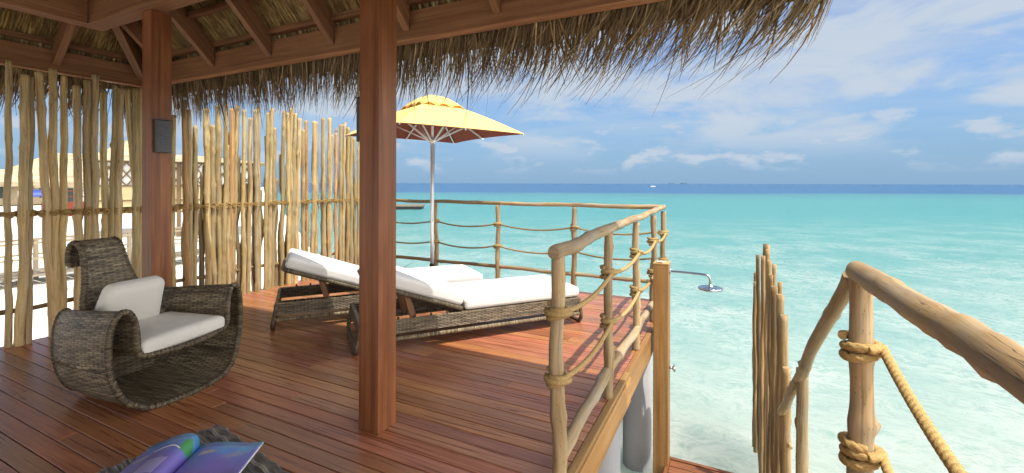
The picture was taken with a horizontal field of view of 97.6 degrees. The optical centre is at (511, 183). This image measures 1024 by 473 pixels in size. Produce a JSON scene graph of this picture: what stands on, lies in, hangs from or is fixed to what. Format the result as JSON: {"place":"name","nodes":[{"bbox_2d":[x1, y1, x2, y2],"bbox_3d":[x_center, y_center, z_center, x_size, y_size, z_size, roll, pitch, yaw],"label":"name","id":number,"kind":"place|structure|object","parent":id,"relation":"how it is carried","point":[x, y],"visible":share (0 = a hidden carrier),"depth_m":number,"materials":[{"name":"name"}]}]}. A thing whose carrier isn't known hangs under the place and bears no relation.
{"place":"outdoors","nodes":[
{"label":"outdoors","id":0,"kind":"place"},
{"bbox_2d":[0,187,319,346],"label":"beach","id":1,"kind":"structure","parent":0,"point":[40,325],"depth_m":13.57,"materials":[{"name":"white sand"}]},
{"bbox_2d":[33,190,41,196],"bbox_3d":[-31.713,1.367,30.004,1.013,1.910,1.860,0,0,44],"label":"beach awning","id":2,"kind":"object","parent":1,"relation":"on","point":[36,193],"visible":0.12,"depth_m":29.76,"materials":[{"name":"blue fabric"}]},
{"bbox_2d":[0,153,81,204],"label":"thatched hut","id":3,"kind":"object","parent":1,"relation":"on","point":[14,190],"visible":0.02,"depth_m":45.44,"materials":[{"name":"white paint"}]},
{"bbox_2d":[0,187,2,197],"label":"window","id":4,"kind":"structure","parent":3,"relation":"in","point":[1,188],"depth_m":44.36,"materials":[{"name":"grey glass"}]},
{"bbox_2d":[41,190,83,215],"bbox_3d":[-31.632,1.223,32.004,2.660,2.200,1.000,0,0,-34],"label":"beach bar","id":5,"kind":"object","parent":1,"relation":"on","point":[70,204],"visible":0.17,"depth_m":31.68,"materials":[{"name":"red wood"}]},
{"bbox_2d":[33,141,128,201],"bbox_3d":[-33.478,-0.782,40.004,10.600,6.000,8.600,0,0,-29],"label":"thatched hut","id":6,"kind":"object","parent":1,"relation":"on","point":[70,181],"visible":0.02,"depth_m":35.47,"materials":[{"name":"white paint"}]},
{"bbox_2d":[59,188,73,201],"bbox_3d":[-35.193,0.914,35.414,0.900,1.200,0.080,0,0,-29],"label":"window","id":7,"kind":"structure","parent":6,"relation":"in","point":[70,193],"depth_m":35.49,"materials":[{"name":"grey glass"}]},
{"bbox_2d":[0,227,198,280],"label":"walkway","id":8,"kind":"structure","parent":1,"relation":"on","point":[37,271],"depth_m":11.44,"materials":[{"name":"grey wood"}]},
{"bbox_2d":[68,155,264,236],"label":"lattice pavilion","id":9,"kind":"structure","parent":1,"relation":"on","point":[126,189],"depth_m":20.61,"materials":[{"name":"white paint"}]},
{"bbox_2d":[0,278,651,472],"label":"deck","id":10,"kind":"structure","parent":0,"point":[471,401],"depth_m":2.84,"materials":[{"name":"brown wood"}]},
{"bbox_2d":[50,236,242,410],"bbox_3d":[-2.554,0.896,3.110,0.971,1.015,0.937,0,0,15],"label":"wicker armchair","id":11,"kind":"object","parent":10,"relation":"on","point":[125,335],"visible":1,"depth_m":3.05,"materials":[{"name":"wicker"}]},
{"bbox_2d":[0,60,358,347],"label":"stick fence","id":12,"kind":"object","parent":10,"relation":"on","point":[210,221],"visible":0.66,"depth_m":4.99,"materials":[{"name":"brown wood"}]},
{"bbox_2d":[97,424,289,472],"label":"woven table","id":13,"kind":"object","parent":10,"relation":"on","point":[259,462],"visible":0.34,"depth_m":1.67,"materials":[{"name":"wicker"}]},
{"bbox_2d":[120,433,263,472],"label":"magazine","id":14,"kind":"object","parent":13,"relation":"on","point":[185,453],"visible":1,"depth_m":1.62,"materials":[{"name":"blue paper"}]},
{"bbox_2d":[270,248,482,329],"bbox_3d":[-1.426,1.053,4.981,2.192,0.691,0.753,0,0,-25],"label":"sun lounger","id":15,"kind":"object","parent":10,"relation":"on","point":[331,275],"visible":0.52,"depth_m":4.48,"materials":[{"name":"white fabric"}]},
{"bbox_2d":[0,0,832,434],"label":"pavilion","id":16,"kind":"structure","parent":10,"relation":"on","point":[162,54],"depth_m":3.36,"materials":[{"name":"brown wood"}]},
{"bbox_2d":[153,119,172,152],"bbox_3d":[-2.856,-0.386,3.666,0.068,0.269,0.117,0,0,26],"label":"loudspeaker","id":17,"kind":"object","parent":16,"relation":"attached to","point":[162,135],"visible":1,"depth_m":3.64,"materials":[{"name":"plastic"}]},
{"bbox_2d":[355,97,359,141],"bbox_3d":[-0.856,-0.371,2.635,0.068,0.257,0.117,0,0,26],"label":"loudspeaker","id":18,"kind":"object","parent":16,"relation":"attached to","point":[357,116],"visible":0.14,"depth_m":2.60,"materials":[{"name":"plastic"}]},
{"bbox_2d":[345,95,523,266],"bbox_3d":[-1.044,0.121,5.866,1.719,2.553,1.719,0,0,-39],"label":"patio umbrella","id":19,"kind":"object","parent":10,"relation":"on","point":[446,124],"visible":0.87,"depth_m":5.73,"materials":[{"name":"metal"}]},
{"bbox_2d":[346,266,582,355],"bbox_3d":[-0.424,1.056,4.364,2.192,0.691,0.753,0,0,-25],"label":"sun lounger","id":20,"kind":"object","parent":10,"relation":"on","point":[467,302],"visible":0.73,"depth_m":4.10,"materials":[{"name":"fabric"}]},
{"bbox_2d":[396,199,660,285],"bbox_3d":[-0.337,0.824,6.298,4.730,1.175,0.142,0,0,26],"label":"rope railing","id":21,"kind":"object","parent":10,"relation":"on","point":[573,228],"visible":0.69,"depth_m":6.10,"materials":[{"name":"brown wood"}]},
{"bbox_2d":[543,205,667,472],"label":"rope railing","id":22,"kind":"object","parent":10,"relation":"on","point":[557,377],"visible":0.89,"depth_m":2.56,"materials":[{"name":"brown wood"}]},
{"bbox_2d":[567,291,652,472],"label":"deck edge","id":23,"kind":"object","parent":10,"relation":"attached to","point":[592,452],"visible":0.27,"depth_m":2.83,"materials":[{"name":"brown wood"}]},
{"bbox_2d":[0,0,1023,184],"label":"sky","id":24,"kind":"structure","parent":0,"point":[886,91],"materials":[{"name":"blue"}]},
{"bbox_2d":[261,183,1023,472],"bbox_3d":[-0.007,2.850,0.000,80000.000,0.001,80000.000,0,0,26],"label":"sea","id":25,"kind":"structure","parent":0,"point":[959,248],"depth_m":14.73,"materials":[{"name":"liquid"}]},
{"bbox_2d":[396,204,424,209],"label":"floating pontoon","id":26,"kind":"object","parent":25,"relation":"on","point":[407,206],"visible":0.57,"depth_m":48.42,"materials":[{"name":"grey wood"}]},
{"bbox_2d":[597,423,620,472],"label":"concrete pile","id":27,"kind":"object","parent":25,"relation":"in","point":[610,463],"depth_m":3.05,"materials":[{"name":"white concrete"}]},
{"bbox_2d":[623,355,651,471],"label":"concrete pile","id":28,"kind":"object","parent":25,"relation":"in","point":[637,437],"visible":0.54,"depth_m":4.44,"materials":[{"name":"white concrete"}]},
{"bbox_2d":[663,456,732,472],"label":"shower platform","id":29,"kind":"structure","parent":25,"relation":"in","point":[676,465],"depth_m":4.09,"materials":[{"name":"brown wood"}]},
{"bbox_2d":[653,261,722,472],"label":"outdoor shower","id":30,"kind":"object","parent":29,"relation":"on","point":[662,272],"visible":1,"depth_m":4.14,"materials":[{"name":"brown wood"}]},
{"bbox_2d":[752,243,792,472],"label":"stick screen","id":31,"kind":"object","parent":25,"relation":"in","point":[771,427],"visible":0.96,"depth_m":3.95,"materials":[{"name":"brown wood"}]},
{"bbox_2d":[777,261,1023,472],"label":"stair railing","id":32,"kind":"object","parent":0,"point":[984,351],"visible":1,"depth_m":1.69,"materials":[{"name":"brown wood"}]}
]}

